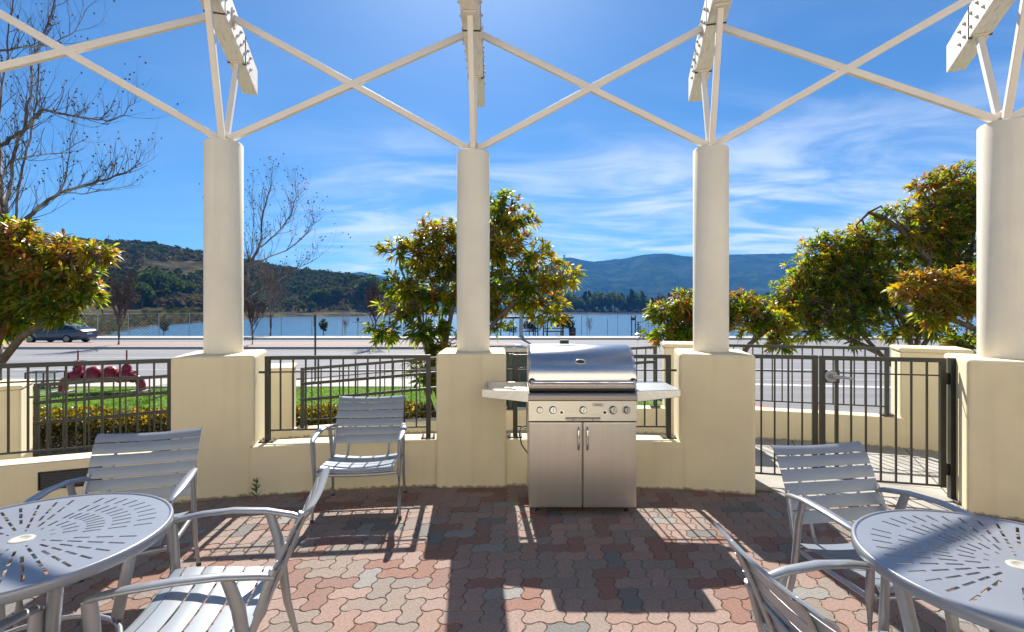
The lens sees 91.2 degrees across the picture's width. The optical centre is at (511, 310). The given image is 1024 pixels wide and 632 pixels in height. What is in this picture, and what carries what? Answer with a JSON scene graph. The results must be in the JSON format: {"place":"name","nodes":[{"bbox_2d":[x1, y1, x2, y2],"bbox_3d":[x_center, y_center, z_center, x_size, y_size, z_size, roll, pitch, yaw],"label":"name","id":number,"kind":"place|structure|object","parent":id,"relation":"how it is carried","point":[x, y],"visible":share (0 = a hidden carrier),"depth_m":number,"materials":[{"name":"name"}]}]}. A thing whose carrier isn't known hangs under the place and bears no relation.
{"place":"outdoors","nodes":[
{"label":"outdoors","id":0,"kind":"place"},
{"bbox_2d":[30,374,166,456],"bbox_3d":[-4.323,1.240,5.781,1.969,1.000,0.138,0,0,-22],"label":"railing","id":1,"kind":"object","parent":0,"point":[37,422],"visible":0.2,"depth_m":5.58,"materials":[{"name":"black metal"}]},
{"bbox_2d":[33,386,661,431],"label":"lawn","id":2,"kind":"structure","parent":0,"point":[43,392],"depth_m":14.21,"materials":[{"name":"green plant"}]},
{"bbox_2d":[24,370,64,388],"bbox_3d":[-14.713,2.192,15.800,0.870,0.515,0.430,0,0,-6],"label":"valve cage","id":3,"kind":"object","parent":2,"relation":"on","point":[43,375],"visible":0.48,"depth_m":15.63,"materials":[{"name":"grey paint"}]},
{"bbox_2d":[33,434,133,456],"bbox_3d":[-6.640,2.430,6.260,14.720,0.001,7.080,0,0,0],"label":"planting bed","id":4,"kind":"object","parent":2,"relation":"on","point":[68,451],"depth_m":8.67,"materials":[{"name":"soil"}]},
{"bbox_2d":[0,212,125,369],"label":"broadleaf tree","id":5,"kind":"object","parent":4,"relation":"on","point":[35,293],"visible":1,"depth_m":8.25,"materials":[{"name":"green plant"}]},
{"bbox_2d":[33,404,166,448],"bbox_3d":[-7.669,2.113,9.184,4.344,0.776,1.096,0,0,0],"label":"hedge","id":6,"kind":"object","parent":4,"relation":"on","point":[56,428],"visible":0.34,"depth_m":8.88,"materials":[{"name":"green plant"}]},
{"bbox_2d":[296,399,433,426],"bbox_3d":[-3.449,2.067,9.179,4.014,0.818,1.133,0,0,0],"label":"hedge","id":7,"kind":"object","parent":4,"relation":"on","point":[326,410],"visible":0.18,"depth_m":8.94,"materials":[{"name":"green plant"}]},
{"bbox_2d":[360,187,589,417],"bbox_3d":[-0.686,0.011,9.986,4.321,4.909,2.354,0,0,0],"label":"broadleaf tree","id":8,"kind":"object","parent":4,"relation":"on","point":[507,222],"visible":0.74,"depth_m":9.52,"materials":[{"name":"green plant"}]},
{"bbox_2d":[490,345,526,406],"bbox_3d":[-0.076,1.551,8.950,0.720,1.798,0.620,0,0,-1],"label":"utility cabinet","id":9,"kind":"object","parent":4,"relation":"on","point":[515,349],"visible":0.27,"depth_m":8.67,"materials":[{"name":"metal"}]},
{"bbox_2d":[0,0,181,380],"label":"sycamore tree","id":10,"kind":"object","parent":2,"relation":"on","point":[4,199],"visible":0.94,"depth_m":13.55,"materials":[{"name":"brown plant"}]},
{"bbox_2d":[51,350,152,393],"bbox_3d":[-12.258,1.826,15.000,2.640,1.247,0.486,0,0,-4],"label":"backflow preventer","id":11,"kind":"object","parent":2,"relation":"on","point":[95,371],"visible":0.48,"depth_m":14.87,"materials":[{"name":"red metal"}]},
{"bbox_2d":[199,153,350,302],"bbox_3d":[-9.668,-2.087,20.995,6.622,9.103,1.938,0,0,0],"label":"sycamore tree","id":12,"kind":"object","parent":2,"relation":"on","point":[247,281],"visible":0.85,"depth_m":21.01,"materials":[{"name":"brown plant"}]},
{"bbox_2d":[634,286,803,354],"bbox_3d":[4.123,0.976,10.440,3.377,2.948,1.641,0,0,0],"label":"broadleaf shrub","id":13,"kind":"object","parent":2,"relation":"on","point":[761,323],"visible":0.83,"depth_m":10.05,"materials":[{"name":"green plant"}]},
{"bbox_2d":[3,379,759,406],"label":"pavement","id":14,"kind":"structure","parent":0,"point":[397,383],"depth_m":16.30,"materials":[{"name":"concrete"}]},
{"bbox_2d":[313,314,315,380],"bbox_3d":[-6.757,1.295,17.207,0.070,2.310,0.300,0,0,-14],"label":"sign post","id":15,"kind":"object","parent":14,"relation":"on","point":[314,320],"visible":0.82,"depth_m":17.18,"materials":[{"name":"black metal"}]},
{"bbox_2d":[879,259,976,353],"bbox_3d":[7.641,0.761,8.778,2.456,3.369,1.260,0,0,0],"label":"broadleaf shrub","id":16,"kind":"object","parent":14,"relation":"on","point":[956,296],"visible":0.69,"depth_m":8.47,"materials":[{"name":"green plant"}]},
{"bbox_2d":[51,246,910,335],"bbox_3d":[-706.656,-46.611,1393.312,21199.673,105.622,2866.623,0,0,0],"label":"ground","id":17,"kind":"structure","parent":0,"point":[185,266],"depth_m":416.13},
{"bbox_2d":[0,379,33,459],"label":"pedestal","id":18,"kind":"object","parent":17,"relation":"on","point":[18,416],"visible":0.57,"depth_m":5.34,"materials":[{"name":"beige paint"}]},
{"bbox_2d":[107,287,141,312],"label":"distant tree","id":19,"kind":"object","parent":17,"relation":"on","point":[133,299],"visible":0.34,"depth_m":239.44,"materials":[{"name":"brown plant"}]},
{"bbox_2d":[133,281,155,306],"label":"distant tree","id":20,"kind":"object","parent":17,"relation":"on","point":[147,293],"visible":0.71,"depth_m":278.73,"materials":[{"name":"green plant"}]},
{"bbox_2d":[134,267,171,293],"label":"distant tree","id":21,"kind":"object","parent":17,"relation":"on","point":[158,282],"visible":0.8,"depth_m":296.80,"materials":[{"name":"green plant"}]},
{"bbox_2d":[159,319,169,335],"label":"bank shrub","id":22,"kind":"object","parent":17,"relation":"on","point":[163,326],"visible":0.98,"depth_m":49.88,"materials":[{"name":"green plant"}]},
{"bbox_2d":[163,274,184,291],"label":"distant tree","id":23,"kind":"object","parent":17,"relation":"on","point":[176,284],"visible":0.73,"depth_m":318.92,"materials":[{"name":"green plant"}]},
{"bbox_2d":[181,281,197,293],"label":"distant tree","id":24,"kind":"object","parent":17,"relation":"on","point":[189,287],"visible":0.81,"depth_m":328.45,"materials":[{"name":"green plant"}]},
{"bbox_2d":[30,232,392,307],"bbox_3d":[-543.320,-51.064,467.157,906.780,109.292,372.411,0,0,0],"label":"hillside scrub","id":25,"kind":"object","parent":17,"relation":"on","point":[139,249],"visible":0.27,"depth_m":472.97,"materials":[{"name":"green plant"}]},
{"bbox_2d":[246,248,294,335],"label":"bare tree","id":26,"kind":"object","parent":17,"relation":"on","point":[270,292],"visible":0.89,"depth_m":48.92,"materials":[{"name":"brown plant"}]},
{"bbox_2d":[271,363,296,439],"bbox_3d":[-3.147,1.657,6.450,0.662,1.885,0.610,0,0,-19],"label":"pedestal","id":27,"kind":"object","parent":17,"relation":"on","point":[286,401],"visible":0.2,"depth_m":6.25,"materials":[{"name":"beige paint"}]},
{"bbox_2d":[318,319,327,335],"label":"bank shrub","id":28,"kind":"object","parent":17,"relation":"on","point":[323,325],"visible":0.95,"depth_m":49.85,"materials":[{"name":"green plant"}]},
{"bbox_2d":[316,288,330,302],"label":"distant tree","id":29,"kind":"object","parent":17,"relation":"on","point":[323,293],"visible":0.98,"depth_m":437.70,"materials":[{"name":"green plant"}]},
{"bbox_2d":[329,285,342,297],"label":"distant tree","id":30,"kind":"object","parent":17,"relation":"on","point":[337,290],"visible":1,"depth_m":448.00,"materials":[{"name":"green plant"}]},
{"bbox_2d":[287,417,435,438],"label":"wall","id":31,"kind":"structure","parent":17,"relation":"on","point":[324,433],"depth_m":6.49,"materials":[{"name":"beige paint"}]},
{"bbox_2d":[296,357,435,428],"bbox_3d":[-1.767,1.055,6.495,1.957,0.890,0.138,0,0,-9],"label":"railing","id":32,"kind":"object","parent":31,"relation":"on","point":[311,399],"visible":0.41,"depth_m":6.42,"materials":[{"name":"black metal"}]},
{"bbox_2d":[64,276,661,335],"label":"shore brush","id":33,"kind":"object","parent":17,"relation":"on","point":[147,317],"visible":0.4,"depth_m":194.95,"materials":[{"name":"green plant"}]},
{"bbox_2d":[354,273,381,299],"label":"distant tree","id":34,"kind":"object","parent":17,"relation":"on","point":[364,285],"visible":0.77,"depth_m":463.31,"materials":[{"name":"green plant"}]},
{"bbox_2d":[71,313,964,335],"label":"chain link fence","id":35,"kind":"object","parent":17,"relation":"on","point":[342,314],"visible":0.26,"depth_m":46.72,"materials":[{"name":"grey metal"}]},
{"bbox_2d":[523,319,537,335],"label":"bank shrub","id":36,"kind":"object","parent":17,"relation":"on","point":[525,324],"visible":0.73,"depth_m":49.74,"materials":[{"name":"green plant"}]},
{"bbox_2d":[500,316,573,335],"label":"lakeside shelter","id":37,"kind":"object","parent":17,"relation":"on","point":[517,317],"visible":0.38,"depth_m":49.91,"materials":[{"name":"grey metal"}]},
{"bbox_2d":[552,311,574,335],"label":"bank shrub","id":38,"kind":"object","parent":17,"relation":"on","point":[568,323],"visible":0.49,"depth_m":49.67,"materials":[{"name":"green plant"}]},
{"bbox_2d":[569,296,586,313],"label":"distant tree","id":39,"kind":"object","parent":17,"relation":"on","point":[575,303],"visible":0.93,"depth_m":658.28,"materials":[{"name":"green plant"}]},
{"bbox_2d":[580,291,588,310],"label":"distant tree","id":40,"kind":"object","parent":17,"relation":"on","point":[584,296],"visible":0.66,"depth_m":675.75,"materials":[{"name":"green plant"}]},
{"bbox_2d":[506,405,664,432],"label":"wall","id":41,"kind":"structure","parent":17,"relation":"on","point":[650,416],"depth_m":6.52,"materials":[{"name":"beige paint"}]},
{"bbox_2d":[506,346,660,409],"bbox_3d":[0.925,0.895,6.615,2.052,0.850,0.138,0,0,4],"label":"railing","id":42,"kind":"object","parent":41,"relation":"on","point":[653,361],"visible":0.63,"depth_m":6.57,"materials":[{"name":"black metal"}]},
{"bbox_2d":[586,291,607,310],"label":"distant tree","id":43,"kind":"object","parent":17,"relation":"on","point":[598,300],"visible":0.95,"depth_m":664.31,"materials":[{"name":"green plant"}]},
{"bbox_2d":[604,291,627,310],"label":"distant tree","id":44,"kind":"object","parent":17,"relation":"on","point":[612,298],"visible":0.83,"depth_m":661.42,"materials":[{"name":"green plant"}]},
{"bbox_2d":[627,289,637,312],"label":"distant tree","id":45,"kind":"object","parent":17,"relation":"on","point":[632,304],"visible":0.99,"depth_m":657.44,"materials":[{"name":"green plant"}]},
{"bbox_2d":[631,315,640,335],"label":"mooring frame","id":46,"kind":"object","parent":17,"relation":"on","point":[638,324],"visible":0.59,"depth_m":53.95,"materials":[{"name":"grey metal"}]},
{"bbox_2d":[626,292,648,311],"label":"distant tree","id":47,"kind":"object","parent":17,"relation":"on","point":[639,300],"visible":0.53,"depth_m":673.35,"materials":[{"name":"green plant"}]},
{"bbox_2d":[661,341,692,433],"bbox_3d":[2.350,1.518,6.692,0.662,2.165,0.610,0,0,14],"label":"pedestal","id":48,"kind":"object","parent":17,"relation":"on","point":[668,347],"visible":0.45,"depth_m":6.46,"materials":[{"name":"beige paint"}]},
{"bbox_2d":[755,407,906,448],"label":"wall","id":49,"kind":"structure","parent":17,"relation":"on","point":[873,429],"depth_m":6.02,"materials":[{"name":"beige paint"}]},
{"bbox_2d":[729,344,894,415],"bbox_3d":[3.564,0.836,6.156,1.902,0.801,0.100,0,0,17],"label":"railing","id":50,"kind":"object","parent":49,"relation":"on","point":[886,406],"visible":0.51,"depth_m":6.02,"materials":[{"name":"black metal"}]},
{"bbox_2d":[890,345,973,451],"bbox_3d":[4.913,1.518,5.909,0.662,2.165,0.610,0,0,29],"label":"pedestal","id":51,"kind":"object","parent":17,"relation":"on","point":[903,389],"visible":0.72,"depth_m":5.73,"materials":[{"name":"beige paint"}]},
{"bbox_2d":[2,340,976,381],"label":"road","id":52,"kind":"structure","parent":0,"point":[767,375],"depth_m":28.14,"materials":[{"name":"grey asphalt"}]},
{"bbox_2d":[24,324,97,342],"bbox_3d":[-35.493,1.818,39.300,4.758,1.448,2.120,0,0,0],"label":"parked car","id":53,"kind":"object","parent":52,"relation":"on","point":[68,333],"visible":0.77,"depth_m":38.45,"materials":[{"name":"grey metal"}]},
{"bbox_2d":[10,357,172,357],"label":"road marking","id":54,"kind":"object","parent":52,"relation":"on","point":[91,357],"depth_m":26.86,"materials":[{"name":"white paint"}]},
{"bbox_2d":[3,343,520,348],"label":"median","id":55,"kind":"object","parent":52,"relation":"on","point":[201,347],"visible":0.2,"depth_m":32.60,"materials":[{"name":"concrete"}]},
{"bbox_2d":[3,343,514,345],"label":"median paving","id":56,"kind":"structure","parent":55,"relation":"on","point":[197,344],"depth_m":34.58,"materials":[{"name":"concrete"}]},
{"bbox_2d":[103,265,140,344],"bbox_3d":[-26.825,-0.457,34.583,2.756,5.822,2.150,0,0,35],"label":"bare tree","id":57,"kind":"object","parent":56,"relation":"on","point":[120,308],"visible":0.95,"depth_m":34.34,"materials":[{"name":"brown plant"}]},
{"bbox_2d":[244,286,265,344],"bbox_3d":[-17.842,0.272,34.462,1.958,4.365,2.562,0,0,-19],"label":"bare tree","id":58,"kind":"object","parent":56,"relation":"on","point":[249,311],"visible":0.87,"depth_m":34.45,"materials":[{"name":"brown plant"}]},
{"bbox_2d":[353,278,390,344],"bbox_3d":[-9.511,0.113,34.375,3.220,4.682,2.297,0,0,0],"label":"bare tree","id":59,"kind":"object","parent":56,"relation":"on","point":[374,307],"visible":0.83,"depth_m":34.07,"materials":[{"name":"brown plant"}]},
{"bbox_2d":[2,369,890,369],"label":"road marking","id":60,"kind":"object","parent":52,"relation":"on","point":[407,369],"depth_m":21.44,"materials":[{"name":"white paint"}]},
{"bbox_2d":[0,0,1023,284],"label":"sky","id":61,"kind":"structure","parent":0,"point":[604,181],"materials":[{"name":"blue"}]},
{"bbox_2d":[1,486,1023,631],"bbox_3d":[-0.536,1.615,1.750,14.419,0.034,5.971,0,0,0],"label":"patio paving","id":62,"kind":"structure","parent":0,"point":[663,534],"depth_m":3.16,"materials":[{"name":"red brick"}]},
{"bbox_2d":[0,605,45,631],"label":"patio chair","id":63,"kind":"object","parent":62,"relation":"on","point":[34,615],"visible":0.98,"depth_m":1.65,"materials":[{"name":"silver metal"}]},
{"bbox_2d":[0,450,171,519],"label":"wall","id":64,"kind":"structure","parent":62,"relation":"on","point":[19,481],"depth_m":3.85,"materials":[{"name":"beige paint"}]},
{"bbox_2d":[38,466,101,490],"bbox_3d":[-3.451,1.315,3.920,0.400,0.140,0.014,0,0,-21],"label":"vent grille","id":65,"kind":"object","parent":64,"relation":"attached to","point":[46,479],"visible":0.58,"depth_m":3.89,"materials":[{"name":"black plastic"}]},
{"bbox_2d":[0,358,171,454],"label":"railing","id":66,"kind":"object","parent":64,"relation":"on","point":[47,365],"visible":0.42,"depth_m":4.02,"materials":[{"name":"black metal"}]},
{"bbox_2d":[0,492,173,631],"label":"patio table","id":67,"kind":"object","parent":62,"relation":"on","point":[126,528],"visible":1,"depth_m":1.93,"materials":[{"name":"silver metal"}]},
{"bbox_2d":[11,427,202,627],"bbox_3d":[-2.191,1.182,2.851,0.715,0.832,0.737,0,0,-17],"label":"patio chair","id":68,"kind":"object","parent":62,"relation":"on","point":[174,492],"visible":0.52,"depth_m":3.07,"materials":[{"name":"silver metal"}]},
{"bbox_2d":[80,466,329,631],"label":"patio chair","id":69,"kind":"object","parent":62,"relation":"on","point":[177,585],"visible":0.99,"depth_m":2.01,"materials":[{"name":"silver metal"}]},
{"bbox_2d":[171,137,266,503],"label":"pergola column","id":70,"kind":"structure","parent":62,"relation":"on","point":[218,388],"depth_m":4.34,"materials":[{"name":"beige paint"}]},
{"bbox_2d":[199,0,257,138],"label":"pergola rafter","id":71,"kind":"object","parent":70,"relation":"on","point":[220,25],"visible":0.91,"depth_m":4.67,"materials":[{"name":"grey metal"}]},
{"bbox_2d":[0,10,217,137],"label":"cross brace","id":72,"kind":"object","parent":71,"relation":"attached to","point":[59,50],"visible":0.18,"depth_m":4.23,"materials":[{"name":"white paint"}]},
{"bbox_2d":[226,7,469,148],"bbox_3d":[-1.513,-2.148,4.750,2.230,1.204,0.140,0,0,-7],"label":"cross brace","id":73,"kind":"object","parent":71,"relation":"attached to","point":[348,84],"visible":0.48,"depth_m":4.72,"materials":[{"name":"white paint"}]},
{"bbox_2d":[249,477,261,499],"bbox_3d":[-2.149,1.505,4.207,0.127,0.190,0.097,0,0,0],"label":"weed","id":74,"kind":"object","parent":62,"relation":"on","point":[255,489],"visible":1,"depth_m":4.22,"materials":[{"name":"green plant"}]},
{"bbox_2d":[250,434,435,496],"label":"wall","id":75,"kind":"structure","parent":62,"relation":"on","point":[281,466],"depth_m":4.44,"materials":[{"name":"beige paint"}]},
{"bbox_2d":[258,354,435,442],"bbox_3d":[-1.478,0.792,4.555,1.570,0.765,0.100,0,0,-6],"label":"railing","id":76,"kind":"object","parent":75,"relation":"on","point":[268,372],"visible":0.94,"depth_m":4.53,"materials":[{"name":"black metal"}]},
{"bbox_2d":[310,395,406,522],"bbox_3d":[-1.219,1.182,4.153,0.715,0.832,0.737,0,0,-6],"label":"patio chair","id":77,"kind":"object","parent":62,"relation":"on","point":[339,465],"visible":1,"depth_m":4.33,"materials":[{"name":"silver metal"}]},
{"bbox_2d":[436,148,505,487],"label":"pergola column","id":78,"kind":"structure","parent":62,"relation":"on","point":[470,436],"depth_m":4.52,"materials":[{"name":"beige paint"}]},
{"bbox_2d":[457,0,485,147],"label":"pergola rafter","id":79,"kind":"object","parent":78,"relation":"on","point":[470,15],"visible":0.92,"depth_m":4.63,"materials":[{"name":"grey metal"}]},
{"bbox_2d":[482,344,680,510],"bbox_3d":[0.551,0.943,4.145,1.578,1.310,0.601,0,0,0],"label":"gas grill","id":80,"kind":"object","parent":62,"relation":"on","point":[581,400],"visible":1,"depth_m":3.91,"materials":[{"name":"silver metal"}]},
{"bbox_2d":[529,422,581,506],"bbox_3d":[0.339,1.208,3.903,0.414,0.665,0.065,0,0,0],"label":"door","id":81,"kind":"structure","parent":80,"relation":"in","point":[555,448],"depth_m":3.91,"materials":[{"name":"silver metal"}]},
{"bbox_2d":[583,422,635,506],"bbox_3d":[0.763,1.208,3.903,0.414,0.665,0.065,0,0,0],"label":"door","id":82,"kind":"structure","parent":80,"relation":"in","point":[609,448],"depth_m":3.91,"materials":[{"name":"silver metal"}]},
{"bbox_2d":[506,433,682,489],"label":"wall","id":83,"kind":"structure","parent":62,"relation":"on","point":[659,462],"depth_m":4.50,"materials":[{"name":"beige paint"}]},
{"bbox_2d":[507,354,676,438],"bbox_3d":[0.736,0.792,4.637,1.562,0.765,0.100,0,0,1],"label":"railing","id":84,"kind":"object","parent":83,"relation":"on","point":[667,370],"visible":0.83,"depth_m":4.62,"materials":[{"name":"black metal"}]},
{"bbox_2d":[713,522,889,631],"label":"patio chair","id":85,"kind":"object","parent":62,"relation":"on","point":[777,605],"visible":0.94,"depth_m":1.70,"materials":[{"name":"silver metal"}]},
{"bbox_2d":[770,441,1001,631],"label":"patio chair","id":86,"kind":"object","parent":62,"relation":"on","point":[820,513],"visible":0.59,"depth_m":2.75,"materials":[{"name":"silver metal"}]},
{"bbox_2d":[851,509,1023,631],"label":"patio table","id":87,"kind":"object","parent":62,"relation":"on","point":[879,539],"visible":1,"depth_m":1.73,"materials":[{"name":"silver metal"}]},
{"bbox_2d":[944,117,1023,521],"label":"pergola column","id":88,"kind":"structure","parent":62,"relation":"on","point":[990,427],"depth_m":3.98,"materials":[{"name":"beige paint"}]},
{"bbox_2d":[947,358,955,499],"bbox_3d":[3.765,1.004,4.238,0.119,1.193,0.058,0,0,14],"label":"gate post","id":89,"kind":"object","parent":88,"relation":"attached to","point":[951,430],"visible":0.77,"depth_m":4.22,"materials":[{"name":"black metal"}]},
{"bbox_2d":[819,355,949,487],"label":"gate","id":90,"kind":"structure","parent":89,"relation":"attached to","point":[830,376],"depth_m":4.34,"materials":[{"name":"black metal"}]},
{"bbox_2d":[947,0,1023,119],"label":"pergola rafter","id":91,"kind":"object","parent":88,"relation":"on","point":[978,24],"visible":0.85,"depth_m":4.41,"materials":[{"name":"grey metal"}]},
{"bbox_2d":[90,336,973,339],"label":"pavement","id":92,"kind":"structure","parent":0,"point":[370,337],"depth_m":43.20,"materials":[{"name":"concrete"}]},
{"bbox_2d":[518,258,559,336],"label":"street light","id":93,"kind":"object","parent":92,"relation":"on","point":[520,326],"visible":0.23,"depth_m":44.45,"materials":[{"name":"grey metal"}]},
{"bbox_2d":[105,314,976,335],"bbox_3d":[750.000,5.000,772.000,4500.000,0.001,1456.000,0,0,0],"label":"lake water","id":94,"kind":"structure","parent":0,"point":[291,325],"depth_m":143.80,"materials":[{"name":"blue liquid"}]},
{"bbox_2d":[354,253,937,310],"bbox_3d":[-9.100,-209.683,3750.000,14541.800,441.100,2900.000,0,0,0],"label":"mountains","id":95,"kind":"structure","parent":0,"point":[651,275],"depth_m":3272.53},
{"bbox_2d":[506,431,989,515],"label":"walkway","id":96,"kind":"structure","parent":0,"point":[763,482],"depth_m":4.95,"materials":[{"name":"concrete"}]},
{"bbox_2d":[674,144,754,494],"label":"pergola column","id":97,"kind":"structure","parent":96,"relation":"on","point":[714,408],"depth_m":4.46,"materials":[{"name":"beige paint"}]},
{"bbox_2d":[688,0,731,144],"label":"pergola rafter","id":98,"kind":"object","parent":97,"relation":"on","point":[707,51],"visible":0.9,"depth_m":4.67,"materials":[{"name":"grey metal"}]},
{"bbox_2d":[476,22,707,149],"bbox_3d":[0.758,-2.148,4.838,2.218,1.204,0.141,0,0,3],"label":"cross brace","id":99,"kind":"object","parent":98,"relation":"attached to","point":[592,88],"visible":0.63,"depth_m":4.82,"materials":[{"name":"white paint"}]},
{"bbox_2d":[715,0,999,143],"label":"cross brace","id":100,"kind":"object","parent":98,"relation":"attached to","point":[842,69],"visible":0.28,"depth_m":4.41,"materials":[{"name":"white paint"}]},
{"bbox_2d":[751,354,817,475],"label":"fixed gate panel","id":101,"kind":"structure","parent":97,"relation":"attached to","point":[814,359],"depth_m":4.54,"materials":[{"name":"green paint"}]},
{"bbox_2d":[755,382,890,413],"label":"driveway","id":102,"kind":"structure","parent":0,"point":[807,394],"depth_m":14.77,"materials":[{"name":"grey concrete"}]},
{"bbox_2d":[755,383,890,387],"bbox_3d":[15.700,2.540,15.925,21.232,0.001,0.378,0,0,10],"label":"road marking","id":103,"kind":"object","parent":102,"relation":"on","point":[818,385],"depth_m":16.88,"materials":[{"name":"white paint"}]},
{"bbox_2d":[760,159,976,366],"bbox_3d":[8.790,-0.509,12.162,6.434,5.993,2.447,0,0,-4],"label":"broadleaf tree","id":104,"kind":"object","parent":102,"relation":"on","point":[858,269],"visible":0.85,"depth_m":11.54,"materials":[{"name":"green plant"}]},
{"bbox_3d":[5.182,-2.176,2.127,4.935,1.309,0.204,0,0,-44],"label":"pergola rafter","id":105,"kind":"object","parent":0,"visible":0},
{"bbox_2d":[1012,107,1023,117],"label":"cross brace","id":106,"kind":"object","parent":105,"relation":"attached to","point":[1019,113],"depth_m":4.07,"materials":[{"name":"white paint"}]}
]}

